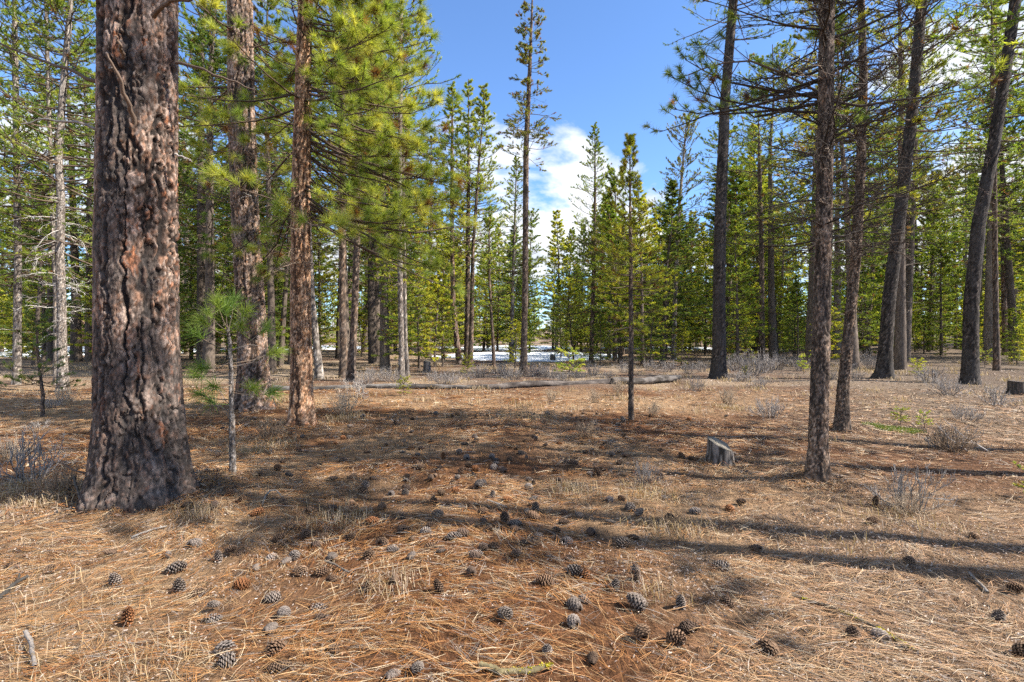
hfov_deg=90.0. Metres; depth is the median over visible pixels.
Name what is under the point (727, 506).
pine cone
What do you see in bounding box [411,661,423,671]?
pine cone
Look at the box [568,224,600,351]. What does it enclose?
lodgepole pine
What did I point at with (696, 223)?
lodgepole pine
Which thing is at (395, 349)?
lodgepole pine
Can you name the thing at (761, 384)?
sagebrush
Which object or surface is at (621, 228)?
young pine
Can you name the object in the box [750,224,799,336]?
lodgepole pine
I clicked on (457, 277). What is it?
lodgepole pine
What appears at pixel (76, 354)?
lodgepole pine
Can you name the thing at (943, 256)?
lodgepole pine
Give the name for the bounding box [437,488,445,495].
pine cone
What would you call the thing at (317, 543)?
pine cone
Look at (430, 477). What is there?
pine cone
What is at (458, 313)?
lodgepole pine
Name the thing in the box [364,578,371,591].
pine cone
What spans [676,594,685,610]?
pine cone
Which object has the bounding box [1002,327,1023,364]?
young pine
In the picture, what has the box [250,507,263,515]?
pine cone
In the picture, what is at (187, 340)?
young pine
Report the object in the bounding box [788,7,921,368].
lodgepole pine
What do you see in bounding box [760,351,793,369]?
sagebrush
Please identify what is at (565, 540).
pine cone
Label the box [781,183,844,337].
lodgepole pine
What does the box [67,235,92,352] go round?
lodgepole pine
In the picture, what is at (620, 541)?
pine cone
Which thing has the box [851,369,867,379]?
sagebrush
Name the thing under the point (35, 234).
lodgepole pine
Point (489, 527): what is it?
pine cone
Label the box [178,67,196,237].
lodgepole pine
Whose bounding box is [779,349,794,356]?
sagebrush
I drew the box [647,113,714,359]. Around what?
pine tree
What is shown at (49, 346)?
lodgepole pine
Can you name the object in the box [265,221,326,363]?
lodgepole pine
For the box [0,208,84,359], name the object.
lodgepole pine
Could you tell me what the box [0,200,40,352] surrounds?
lodgepole pine
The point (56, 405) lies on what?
dry shrub
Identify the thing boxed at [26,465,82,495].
dry shrub
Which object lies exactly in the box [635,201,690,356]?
lodgepole pine
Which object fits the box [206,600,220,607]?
pine cone
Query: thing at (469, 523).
pine cone
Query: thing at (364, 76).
ponderosa pine
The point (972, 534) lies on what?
pine cone
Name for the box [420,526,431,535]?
pine cone
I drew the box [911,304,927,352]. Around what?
young pine
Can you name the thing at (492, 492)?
pine cone
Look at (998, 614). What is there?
pine cone
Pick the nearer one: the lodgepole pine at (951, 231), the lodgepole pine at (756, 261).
the lodgepole pine at (756, 261)
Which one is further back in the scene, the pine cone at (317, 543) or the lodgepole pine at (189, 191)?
the lodgepole pine at (189, 191)
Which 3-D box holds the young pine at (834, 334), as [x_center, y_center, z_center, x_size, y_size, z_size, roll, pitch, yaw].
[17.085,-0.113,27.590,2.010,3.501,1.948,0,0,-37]
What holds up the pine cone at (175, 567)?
on the ground at (670, 619)
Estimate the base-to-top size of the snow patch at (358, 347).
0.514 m
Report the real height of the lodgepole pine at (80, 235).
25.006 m
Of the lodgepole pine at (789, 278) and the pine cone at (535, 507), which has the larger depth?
the lodgepole pine at (789, 278)
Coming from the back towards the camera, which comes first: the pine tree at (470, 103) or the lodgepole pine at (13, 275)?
the lodgepole pine at (13, 275)
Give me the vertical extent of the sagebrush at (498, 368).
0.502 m
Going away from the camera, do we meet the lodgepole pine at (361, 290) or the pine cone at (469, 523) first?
the pine cone at (469, 523)
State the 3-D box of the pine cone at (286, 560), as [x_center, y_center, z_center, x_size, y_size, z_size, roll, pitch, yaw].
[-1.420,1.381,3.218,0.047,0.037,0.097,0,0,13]
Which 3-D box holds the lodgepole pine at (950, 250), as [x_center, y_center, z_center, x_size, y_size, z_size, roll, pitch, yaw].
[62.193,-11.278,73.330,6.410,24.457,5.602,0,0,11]
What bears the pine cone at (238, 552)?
on the ground at (670, 619)
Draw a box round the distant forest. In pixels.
[4,230,999,347]
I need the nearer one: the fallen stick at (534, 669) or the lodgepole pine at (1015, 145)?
the fallen stick at (534, 669)
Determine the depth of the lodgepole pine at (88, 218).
34.08 m
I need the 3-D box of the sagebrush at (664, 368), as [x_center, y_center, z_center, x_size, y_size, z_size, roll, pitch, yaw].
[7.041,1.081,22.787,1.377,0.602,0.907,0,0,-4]
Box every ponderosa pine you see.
[0,0,256,513]
[178,0,360,411]
[178,0,480,426]
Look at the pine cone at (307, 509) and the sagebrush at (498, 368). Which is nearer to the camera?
the pine cone at (307, 509)
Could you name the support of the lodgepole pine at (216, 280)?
on the ground at (670, 619)
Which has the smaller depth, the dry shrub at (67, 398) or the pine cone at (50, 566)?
the pine cone at (50, 566)
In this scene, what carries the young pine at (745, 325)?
on the ground at (670, 619)
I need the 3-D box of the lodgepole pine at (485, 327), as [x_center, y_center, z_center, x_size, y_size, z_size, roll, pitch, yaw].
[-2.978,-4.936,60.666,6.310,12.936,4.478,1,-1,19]
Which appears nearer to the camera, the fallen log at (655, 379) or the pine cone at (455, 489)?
the pine cone at (455, 489)
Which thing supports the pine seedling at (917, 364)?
on the ground at (670, 619)
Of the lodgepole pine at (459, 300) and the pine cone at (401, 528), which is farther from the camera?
the lodgepole pine at (459, 300)
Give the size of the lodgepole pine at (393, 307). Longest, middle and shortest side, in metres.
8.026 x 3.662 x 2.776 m
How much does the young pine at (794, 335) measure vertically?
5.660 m
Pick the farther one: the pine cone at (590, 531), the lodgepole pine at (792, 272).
the lodgepole pine at (792, 272)
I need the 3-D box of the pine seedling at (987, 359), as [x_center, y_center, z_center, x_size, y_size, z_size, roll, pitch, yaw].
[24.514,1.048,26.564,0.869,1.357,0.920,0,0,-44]
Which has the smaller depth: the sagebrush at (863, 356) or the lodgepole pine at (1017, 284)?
the sagebrush at (863, 356)
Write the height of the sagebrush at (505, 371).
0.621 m
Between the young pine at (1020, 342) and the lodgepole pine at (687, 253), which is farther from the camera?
the lodgepole pine at (687, 253)
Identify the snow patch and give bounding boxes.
[0,346,223,356]
[277,346,360,349]
[432,351,617,361]
[439,345,564,349]
[604,346,711,349]
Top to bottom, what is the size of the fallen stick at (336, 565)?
0.017 m
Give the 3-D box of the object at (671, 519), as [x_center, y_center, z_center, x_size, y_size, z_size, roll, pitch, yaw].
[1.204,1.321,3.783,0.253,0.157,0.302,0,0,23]
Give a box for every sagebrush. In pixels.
[354,369,384,383]
[372,366,391,380]
[381,368,405,381]
[424,370,442,380]
[428,370,458,384]
[442,372,463,383]
[459,372,477,379]
[470,363,495,377]
[487,364,506,373]
[491,363,514,377]
[502,366,532,379]
[526,361,545,375]
[528,365,563,377]
[549,371,575,380]
[565,365,591,377]
[578,360,603,375]
[597,369,619,377]
[611,359,638,372]
[637,360,658,370]
[653,359,681,371]
[677,360,700,373]
[679,377,706,391]
[691,360,710,371]
[725,369,754,381]
[727,350,775,375]
[727,351,762,370]
[744,376,774,387]
[748,348,782,372]
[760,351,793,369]
[775,353,798,363]
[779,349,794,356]
[785,357,810,370]
[830,371,837,379]
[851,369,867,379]
[859,347,875,361]
[861,355,876,368]
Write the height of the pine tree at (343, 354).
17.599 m
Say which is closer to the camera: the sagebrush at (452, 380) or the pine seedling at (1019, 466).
the pine seedling at (1019, 466)
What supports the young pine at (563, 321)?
on the ground at (670, 619)
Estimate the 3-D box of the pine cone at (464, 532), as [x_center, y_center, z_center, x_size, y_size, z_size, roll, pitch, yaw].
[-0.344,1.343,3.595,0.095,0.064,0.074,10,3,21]
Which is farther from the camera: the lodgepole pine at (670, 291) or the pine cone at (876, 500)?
the lodgepole pine at (670, 291)
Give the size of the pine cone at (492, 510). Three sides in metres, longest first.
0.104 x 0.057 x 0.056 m
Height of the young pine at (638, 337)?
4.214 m
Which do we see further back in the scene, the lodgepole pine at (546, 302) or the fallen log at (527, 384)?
the lodgepole pine at (546, 302)
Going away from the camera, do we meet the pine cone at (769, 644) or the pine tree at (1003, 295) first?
the pine cone at (769, 644)
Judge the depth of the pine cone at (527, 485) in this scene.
4.70 m
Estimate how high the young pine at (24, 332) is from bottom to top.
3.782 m
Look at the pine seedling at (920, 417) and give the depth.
8.09 m
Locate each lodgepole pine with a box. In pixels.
[0,5,67,265]
[0,12,95,360]
[0,72,92,360]
[0,157,22,263]
[0,160,21,271]
[0,176,86,365]
[0,178,45,351]
[0,195,46,343]
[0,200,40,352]
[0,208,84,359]
[0,259,41,356]
[4,171,70,347]
[6,66,94,361]
[23,211,85,342]
[65,180,93,329]
[67,207,92,342]
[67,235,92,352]
[67,265,85,353]
[78,116,197,266]
[176,228,196,346]
[177,0,290,370]
[177,240,200,349]
[178,0,288,366]
[178,4,262,361]
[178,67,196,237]
[178,113,227,354]
[178,144,196,342]
[179,211,224,358]
[179,227,228,355]
[181,187,236,358]
[181,267,196,350]
[194,141,234,353]
[201,172,290,352]
[214,85,335,336]
[215,201,231,320]
[217,0,331,373]
[224,179,314,361]
[258,49,326,367]
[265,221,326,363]
[267,221,337,330]
[272,0,425,350]
[277,210,337,331]
[311,2,465,361]
[311,8,418,363]
[311,185,339,356]
[313,102,378,358]
[315,166,379,323]
[320,189,362,301]
[322,0,460,370]
[324,180,389,351]
[333,116,427,352]
[362,160,416,351]
[363,208,439,356]
[388,275,397,348]
[390,260,398,340]
[393,209,425,351]
[396,225,439,352]
[405,135,466,356]
[410,260,440,350]
[411,216,464,359]
[412,180,449,321]
[427,279,461,366]
[434,229,480,342]
[439,266,477,346]
[444,200,489,344]
[446,245,474,342]
[447,274,474,347]
[464,246,509,350]
[464,250,496,347]
[474,223,517,350]
[482,225,544,349]
[494,236,529,346]
[499,276,516,344]
[506,208,550,337]
[507,281,534,351]
[518,249,541,350]
[530,209,584,351]
[538,246,564,348]
[544,227,588,351]
[548,278,570,356]
[560,262,583,347]
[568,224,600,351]
[570,271,585,344]
[574,259,605,351]
[577,200,647,362]
[577,204,612,345]
[580,166,650,360]
[580,194,639,357]
[603,182,682,363]
[603,222,637,354]
[607,208,644,343]
[623,246,660,350]
[627,179,712,362]
[633,251,669,353]
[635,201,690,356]
[638,225,701,358]
[644,209,704,346]
[653,199,691,331]
[661,239,699,351]
[671,207,704,347]
[677,217,707,350]
[680,163,780,353]
[680,211,712,348]
[683,222,712,353]
[685,111,791,353]
[686,172,767,345]
[700,229,713,337]
[703,230,755,349]
[704,208,770,362]
[706,153,778,348]
[710,34,841,357]
[732,123,795,351]
[739,216,778,346]
[746,165,788,292]
[747,175,807,342]
[747,184,793,344]
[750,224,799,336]
[755,0,890,361]
[755,177,808,353]
[765,256,793,355]
[776,88,910,357]
[776,222,805,350]
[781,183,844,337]
[782,275,806,359]
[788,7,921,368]
[830,190,884,358]
[831,138,886,334]
[831,174,887,350]
[833,0,978,369]
[841,122,927,327]
[857,264,880,355]
[862,224,882,346]
[864,23,984,360]
[873,244,926,350]
[884,124,969,347]
[895,0,1023,359]
[912,186,962,351]
[913,210,958,337]
[913,237,965,354]
[925,225,982,348]
[926,129,1006,346]
[926,181,967,340]
[929,0,1023,104]
[935,172,984,344]
[944,89,1023,332]
[945,183,1018,343]
[946,175,999,312]
[949,138,1023,339]
[952,16,1023,358]
[962,51,1023,243]
[980,189,1023,347]
[981,227,1023,321]
[985,83,1023,307]
[997,19,1023,200]
[999,135,1023,321]
[999,255,1023,336]
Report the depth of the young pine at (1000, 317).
51.05 m
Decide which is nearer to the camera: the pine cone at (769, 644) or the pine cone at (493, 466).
the pine cone at (769, 644)
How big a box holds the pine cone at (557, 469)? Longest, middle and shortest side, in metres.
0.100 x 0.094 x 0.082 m
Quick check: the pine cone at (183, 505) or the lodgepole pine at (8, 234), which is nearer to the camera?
the pine cone at (183, 505)
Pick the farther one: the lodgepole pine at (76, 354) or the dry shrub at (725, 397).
the lodgepole pine at (76, 354)
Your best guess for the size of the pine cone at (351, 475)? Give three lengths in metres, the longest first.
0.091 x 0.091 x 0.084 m
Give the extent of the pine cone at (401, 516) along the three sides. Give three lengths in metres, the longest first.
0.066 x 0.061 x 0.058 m
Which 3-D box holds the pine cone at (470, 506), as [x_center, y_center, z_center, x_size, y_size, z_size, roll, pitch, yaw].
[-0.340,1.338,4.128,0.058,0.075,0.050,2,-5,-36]
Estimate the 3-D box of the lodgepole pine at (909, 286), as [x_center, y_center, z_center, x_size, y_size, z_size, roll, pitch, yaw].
[26.387,-9.646,33.424,7.671,22.645,10.151,3,0,40]
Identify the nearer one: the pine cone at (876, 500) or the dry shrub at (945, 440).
the pine cone at (876, 500)
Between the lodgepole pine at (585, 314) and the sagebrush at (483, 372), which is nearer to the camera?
the sagebrush at (483, 372)
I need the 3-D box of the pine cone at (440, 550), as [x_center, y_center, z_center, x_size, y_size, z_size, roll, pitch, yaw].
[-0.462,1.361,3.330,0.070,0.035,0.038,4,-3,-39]
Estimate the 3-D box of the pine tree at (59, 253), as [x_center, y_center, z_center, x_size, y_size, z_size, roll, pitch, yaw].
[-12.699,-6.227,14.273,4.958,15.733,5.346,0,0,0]
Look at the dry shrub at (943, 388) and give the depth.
13.06 m
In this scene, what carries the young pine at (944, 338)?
on the ground at (670, 619)
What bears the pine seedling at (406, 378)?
on the ground at (670, 619)
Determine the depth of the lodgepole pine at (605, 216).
31.89 m
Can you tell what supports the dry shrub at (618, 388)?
on the ground at (670, 619)
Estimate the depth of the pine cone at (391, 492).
4.51 m
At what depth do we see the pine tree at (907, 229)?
41.61 m
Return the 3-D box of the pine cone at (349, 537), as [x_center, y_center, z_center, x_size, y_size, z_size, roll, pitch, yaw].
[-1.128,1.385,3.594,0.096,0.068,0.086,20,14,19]
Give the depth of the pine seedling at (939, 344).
37.22 m
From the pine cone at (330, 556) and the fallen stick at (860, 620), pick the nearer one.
the fallen stick at (860, 620)
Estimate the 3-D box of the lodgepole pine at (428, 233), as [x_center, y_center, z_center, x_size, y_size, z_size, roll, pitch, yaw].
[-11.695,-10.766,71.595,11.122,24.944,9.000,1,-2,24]
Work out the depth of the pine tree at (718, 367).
18.95 m
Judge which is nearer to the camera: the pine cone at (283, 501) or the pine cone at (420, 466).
the pine cone at (283, 501)
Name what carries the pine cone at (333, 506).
on the ground at (670, 619)
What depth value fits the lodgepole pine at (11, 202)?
50.89 m
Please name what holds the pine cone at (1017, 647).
on the ground at (670, 619)
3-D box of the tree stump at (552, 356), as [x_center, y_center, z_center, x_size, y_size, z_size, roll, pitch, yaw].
[2.812,1.182,35.230,0.429,0.578,0.441,0,0,41]
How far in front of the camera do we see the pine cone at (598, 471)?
5.34 m
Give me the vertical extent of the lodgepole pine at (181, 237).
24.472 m
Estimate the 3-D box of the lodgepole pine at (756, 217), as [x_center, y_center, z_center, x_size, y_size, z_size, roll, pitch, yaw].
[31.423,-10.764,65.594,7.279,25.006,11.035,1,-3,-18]
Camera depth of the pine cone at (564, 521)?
3.85 m
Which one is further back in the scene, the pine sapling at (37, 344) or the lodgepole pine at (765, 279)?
the lodgepole pine at (765, 279)
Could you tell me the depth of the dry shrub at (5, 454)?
5.83 m
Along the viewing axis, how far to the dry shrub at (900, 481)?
4.29 m
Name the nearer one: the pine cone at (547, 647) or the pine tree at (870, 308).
the pine cone at (547, 647)
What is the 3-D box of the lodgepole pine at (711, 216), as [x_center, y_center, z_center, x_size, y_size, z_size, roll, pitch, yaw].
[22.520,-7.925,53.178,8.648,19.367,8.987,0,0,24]
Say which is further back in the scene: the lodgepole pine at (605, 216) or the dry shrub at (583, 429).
the lodgepole pine at (605, 216)
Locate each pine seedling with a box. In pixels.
[396,375,411,393]
[460,353,474,373]
[552,347,586,380]
[797,353,810,373]
[891,406,910,424]
[908,358,926,375]
[915,409,933,427]
[932,339,949,355]
[980,349,992,366]
[1013,461,1023,493]
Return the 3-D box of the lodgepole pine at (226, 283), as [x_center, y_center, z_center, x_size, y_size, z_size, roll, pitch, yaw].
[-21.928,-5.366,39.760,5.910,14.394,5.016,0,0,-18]
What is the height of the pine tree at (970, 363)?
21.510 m
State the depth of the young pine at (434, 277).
27.42 m
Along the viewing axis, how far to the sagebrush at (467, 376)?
18.32 m
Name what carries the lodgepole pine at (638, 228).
on the ground at (670, 619)
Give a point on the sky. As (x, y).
(608, 58)
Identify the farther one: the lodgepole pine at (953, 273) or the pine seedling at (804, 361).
the lodgepole pine at (953, 273)
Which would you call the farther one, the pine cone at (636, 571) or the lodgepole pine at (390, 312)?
the lodgepole pine at (390, 312)
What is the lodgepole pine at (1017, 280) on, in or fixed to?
on the ground at (670, 619)
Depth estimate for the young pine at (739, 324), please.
46.88 m
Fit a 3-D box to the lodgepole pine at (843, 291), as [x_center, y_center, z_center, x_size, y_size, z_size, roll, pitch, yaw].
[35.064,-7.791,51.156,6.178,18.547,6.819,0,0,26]
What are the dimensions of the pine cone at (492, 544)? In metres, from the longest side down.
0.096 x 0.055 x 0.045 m
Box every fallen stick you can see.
[0,573,28,598]
[23,630,36,667]
[73,475,83,512]
[131,525,166,537]
[262,489,282,505]
[324,560,351,573]
[479,661,553,675]
[792,594,912,649]
[944,419,987,450]
[968,571,989,593]
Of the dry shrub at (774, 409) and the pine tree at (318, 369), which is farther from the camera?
the pine tree at (318, 369)
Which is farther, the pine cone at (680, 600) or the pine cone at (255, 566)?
the pine cone at (255, 566)
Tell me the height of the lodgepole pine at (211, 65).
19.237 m
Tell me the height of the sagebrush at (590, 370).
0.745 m
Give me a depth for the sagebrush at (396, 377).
17.22 m
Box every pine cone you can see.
[4,561,22,569]
[43,564,55,573]
[102,549,117,554]
[108,572,122,586]
[120,606,134,626]
[165,550,171,557]
[165,561,187,573]
[172,577,185,593]
[181,501,192,507]
[186,538,202,548]
[190,587,205,597]
[202,613,221,624]
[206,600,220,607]
[208,483,213,490]
[209,500,218,507]
[213,640,235,657]
[214,549,222,562]
[218,651,236,669]
[224,545,237,552]
[225,489,235,495]
[232,549,245,556]
[233,570,243,577]
[233,577,250,590]
[238,495,245,501]
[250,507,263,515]
[252,563,259,571]
[262,622,277,635]
[264,590,280,602]
[264,638,286,660]
[265,553,277,560]
[267,659,291,672]
[272,532,285,541]
[273,464,281,469]
[277,605,290,619]
[279,498,287,504]
[279,556,291,564]
[285,522,297,529]
[288,550,299,560]
[293,565,307,576]
[300,528,311,538]
[305,506,313,512]
[308,602,326,612]
[310,540,321,547]
[313,567,329,576]
[314,613,328,626]
[319,532,328,540]
[325,574,338,582]
[326,552,337,561]
[327,476,337,480]
[328,504,336,508]
[328,642,339,653]
[339,457,347,461]
[344,533,357,541]
[349,473,357,478]
[358,486,367,494]
[361,480,369,487]
[362,549,374,561]
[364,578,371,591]
[365,516,378,524]
[375,537,388,547]
[377,502,386,511]
[383,668,400,680]
[386,545,399,552]
[388,490,394,495]
[390,573,399,583]
[397,524,408,533]
[398,514,405,519]
[401,488,408,494]
[402,484,410,489]
[406,551,415,559]
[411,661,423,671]
[417,464,425,469]
[417,517,426,523]
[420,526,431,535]
[425,542,437,549]
[426,521,435,528]
[427,474,433,480]
[430,497,436,504]
[431,509,443,516]
[433,578,443,592]
[436,547,445,552]
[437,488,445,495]
[447,531,461,539]
[451,487,459,493]
[457,527,469,536]
[458,466,463,474]
[463,454,469,459]
[465,520,474,527]
[466,502,472,510]
[466,566,476,577]
[468,549,482,556]
[468,551,481,561]
[471,465,478,471]
[474,479,483,488]
[477,507,487,515]
[478,543,487,553]
[480,517,487,523]
[483,525,493,531]
[487,508,495,515]
[487,541,499,549]
[490,463,497,469]
[490,490,495,497]
[497,606,512,619]
[498,466,506,472]
[500,511,509,522]
[502,496,511,501]
[508,519,521,525]
[510,525,520,531]
[511,549,521,557]
[518,450,526,454]
[520,539,528,544]
[524,483,532,490]
[527,510,540,520]
[531,502,538,511]
[531,532,543,540]
[536,573,553,586]
[542,643,552,655]
[551,526,560,532]
[552,467,561,473]
[558,519,569,523]
[559,509,567,514]
[561,536,572,544]
[564,554,575,561]
[565,564,582,575]
[566,597,582,611]
[567,613,580,629]
[569,459,577,465]
[574,512,583,517]
[578,565,589,578]
[579,594,590,604]
[586,527,595,536]
[587,651,598,664]
[594,466,601,475]
[605,496,613,502]
[605,519,615,523]
[610,578,619,591]
[616,537,628,547]
[617,494,625,501]
[624,502,635,511]
[626,592,647,610]
[628,534,638,538]
[632,563,639,572]
[633,569,640,580]
[633,623,650,640]
[634,507,643,516]
[656,471,664,478]
[666,628,686,646]
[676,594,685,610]
[678,452,684,458]
[679,620,694,633]
[686,620,699,631]
[689,507,701,514]
[711,559,729,571]
[723,595,734,608]
[725,504,734,511]
[736,498,746,504]
[748,544,762,551]
[757,638,779,658]
[845,625,860,641]
[865,516,877,523]
[870,628,890,643]
[872,495,878,505]
[902,555,915,564]
[968,532,980,538]
[990,609,1005,624]
[1005,582,1023,593]
[1012,641,1023,659]
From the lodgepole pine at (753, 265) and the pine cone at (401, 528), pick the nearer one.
the pine cone at (401, 528)
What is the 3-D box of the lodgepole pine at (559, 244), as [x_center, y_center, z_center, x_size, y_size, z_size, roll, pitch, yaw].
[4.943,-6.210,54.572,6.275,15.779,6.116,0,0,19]
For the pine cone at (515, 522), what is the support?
on the ground at (670, 619)
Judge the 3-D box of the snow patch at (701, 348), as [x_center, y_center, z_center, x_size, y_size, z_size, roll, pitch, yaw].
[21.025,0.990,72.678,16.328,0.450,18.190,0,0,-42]
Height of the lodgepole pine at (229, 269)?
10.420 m
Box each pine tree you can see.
[0,0,94,384]
[0,0,95,384]
[0,0,95,391]
[255,0,343,378]
[274,0,387,377]
[276,0,425,381]
[339,0,456,382]
[375,98,434,375]
[419,80,492,363]
[423,78,503,365]
[435,83,520,366]
[470,205,513,366]
[479,156,547,361]
[496,0,561,372]
[549,121,635,361]
[641,0,1010,484]
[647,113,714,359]
[662,0,795,379]
[726,109,806,359]
[742,0,966,431]
[838,0,1023,378]
[863,150,911,353]
[870,111,956,282]
[916,0,1023,384]
[919,194,955,341]
[939,0,1023,370]
[966,124,1023,354]
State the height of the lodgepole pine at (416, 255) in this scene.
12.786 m
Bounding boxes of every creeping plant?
[861,421,880,425]
[874,425,926,433]
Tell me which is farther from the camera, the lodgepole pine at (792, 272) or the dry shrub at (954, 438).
the lodgepole pine at (792, 272)
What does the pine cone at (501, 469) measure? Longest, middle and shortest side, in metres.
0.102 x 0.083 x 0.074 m
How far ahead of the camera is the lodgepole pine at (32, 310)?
38.33 m
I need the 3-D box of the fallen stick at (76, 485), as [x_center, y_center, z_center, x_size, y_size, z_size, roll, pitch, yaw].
[-3.390,1.190,4.002,0.530,0.184,0.027,0,0,44]
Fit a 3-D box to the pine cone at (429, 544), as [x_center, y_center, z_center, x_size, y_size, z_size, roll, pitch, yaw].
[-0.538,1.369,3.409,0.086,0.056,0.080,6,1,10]
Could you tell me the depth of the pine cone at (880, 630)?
2.40 m
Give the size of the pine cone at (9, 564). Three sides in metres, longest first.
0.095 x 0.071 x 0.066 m
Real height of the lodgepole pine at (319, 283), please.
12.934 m
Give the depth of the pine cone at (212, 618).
2.54 m
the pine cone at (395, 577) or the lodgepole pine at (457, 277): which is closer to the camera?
the pine cone at (395, 577)
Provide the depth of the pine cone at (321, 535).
3.57 m
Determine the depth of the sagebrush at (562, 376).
16.98 m
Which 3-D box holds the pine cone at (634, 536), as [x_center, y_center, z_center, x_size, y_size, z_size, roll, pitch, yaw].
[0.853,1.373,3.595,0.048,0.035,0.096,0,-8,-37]
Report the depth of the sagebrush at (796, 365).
24.39 m
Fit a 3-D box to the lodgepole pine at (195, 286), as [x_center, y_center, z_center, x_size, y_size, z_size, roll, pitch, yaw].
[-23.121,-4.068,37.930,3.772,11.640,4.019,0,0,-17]
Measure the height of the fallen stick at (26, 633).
0.056 m
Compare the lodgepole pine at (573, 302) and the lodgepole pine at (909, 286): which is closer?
the lodgepole pine at (909, 286)
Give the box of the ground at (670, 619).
[0,329,1023,681]
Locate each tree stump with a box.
[423,360,430,372]
[550,354,555,359]
[704,436,734,465]
[1006,380,1023,394]
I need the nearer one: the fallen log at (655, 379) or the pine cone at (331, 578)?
the pine cone at (331, 578)
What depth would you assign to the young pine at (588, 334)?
35.44 m
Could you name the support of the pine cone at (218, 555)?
on the ground at (670, 619)
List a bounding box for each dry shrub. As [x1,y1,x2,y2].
[0,425,83,484]
[0,432,35,463]
[22,420,61,429]
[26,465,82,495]
[31,398,66,407]
[49,383,80,405]
[241,416,286,439]
[322,386,372,416]
[327,376,369,399]
[543,389,562,401]
[571,417,609,438]
[584,388,608,402]
[606,376,627,395]
[626,456,671,484]
[644,399,665,415]
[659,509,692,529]
[707,383,743,405]
[744,394,792,418]
[859,462,959,512]
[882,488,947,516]
[909,363,959,382]
[912,424,978,455]
[920,373,980,397]
[920,424,992,449]
[927,403,1005,421]
[967,382,1020,407]
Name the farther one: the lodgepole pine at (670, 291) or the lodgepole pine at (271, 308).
the lodgepole pine at (670, 291)
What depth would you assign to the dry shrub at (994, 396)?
11.20 m
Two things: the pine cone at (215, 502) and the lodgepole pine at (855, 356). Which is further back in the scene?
the lodgepole pine at (855, 356)
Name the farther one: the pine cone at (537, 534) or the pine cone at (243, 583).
the pine cone at (537, 534)
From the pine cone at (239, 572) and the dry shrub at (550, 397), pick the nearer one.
the pine cone at (239, 572)
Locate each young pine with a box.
[0,288,39,352]
[0,290,11,347]
[0,306,36,360]
[180,309,196,352]
[215,276,236,355]
[285,292,333,352]
[357,303,367,355]
[393,267,442,368]
[419,255,458,366]
[502,319,530,369]
[507,309,537,353]
[551,284,588,359]
[572,315,597,356]
[582,132,679,419]
[585,313,615,364]
[627,310,656,353]
[633,298,674,365]
[667,290,685,352]
[671,321,692,364]
[690,325,702,354]
[711,287,755,349]
[726,297,743,355]
[733,306,759,361]
[778,294,805,353]
[780,294,805,356]
[801,308,806,347]
[809,307,843,357]
[911,284,961,349]
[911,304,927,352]
[911,311,943,353]
[949,294,983,349]
[951,288,983,347]
[990,308,1023,360]
[999,311,1001,342]
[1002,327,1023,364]
[1007,313,1023,359]
[1016,305,1023,341]
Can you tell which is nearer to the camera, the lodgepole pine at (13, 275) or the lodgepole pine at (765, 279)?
the lodgepole pine at (13, 275)
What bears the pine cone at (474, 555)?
on the ground at (670, 619)
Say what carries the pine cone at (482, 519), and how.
on the ground at (670, 619)
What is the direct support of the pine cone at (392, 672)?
on the ground at (670, 619)
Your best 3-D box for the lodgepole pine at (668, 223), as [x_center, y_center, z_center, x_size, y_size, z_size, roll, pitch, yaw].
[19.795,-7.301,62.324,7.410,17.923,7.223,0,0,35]
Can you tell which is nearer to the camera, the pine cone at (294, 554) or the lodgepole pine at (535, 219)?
the pine cone at (294, 554)
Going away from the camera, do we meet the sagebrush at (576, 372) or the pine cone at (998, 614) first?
the pine cone at (998, 614)
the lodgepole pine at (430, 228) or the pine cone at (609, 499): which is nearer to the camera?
the pine cone at (609, 499)
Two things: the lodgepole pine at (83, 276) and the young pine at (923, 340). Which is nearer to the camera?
the young pine at (923, 340)
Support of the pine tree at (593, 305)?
on the ground at (670, 619)
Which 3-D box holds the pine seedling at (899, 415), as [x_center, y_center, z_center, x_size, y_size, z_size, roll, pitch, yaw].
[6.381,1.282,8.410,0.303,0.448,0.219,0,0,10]
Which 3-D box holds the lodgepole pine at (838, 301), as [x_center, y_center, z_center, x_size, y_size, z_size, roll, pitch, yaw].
[25.775,-9.083,40.367,9.810,21.490,8.241,1,0,-24]
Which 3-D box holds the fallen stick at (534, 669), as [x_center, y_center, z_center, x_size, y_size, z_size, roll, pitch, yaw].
[0.018,1.378,2.159,0.318,0.037,0.077,0,0,0]
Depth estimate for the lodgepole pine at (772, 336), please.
39.09 m
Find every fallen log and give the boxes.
[273,383,486,390]
[487,378,620,388]
[612,375,677,384]
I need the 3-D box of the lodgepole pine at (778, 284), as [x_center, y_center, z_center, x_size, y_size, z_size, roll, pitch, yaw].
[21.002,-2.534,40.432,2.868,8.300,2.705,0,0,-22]
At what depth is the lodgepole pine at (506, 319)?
72.67 m
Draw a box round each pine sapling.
[0,305,85,416]
[180,286,294,474]
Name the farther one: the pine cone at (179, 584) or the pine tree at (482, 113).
the pine tree at (482, 113)
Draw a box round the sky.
[0,0,1023,328]

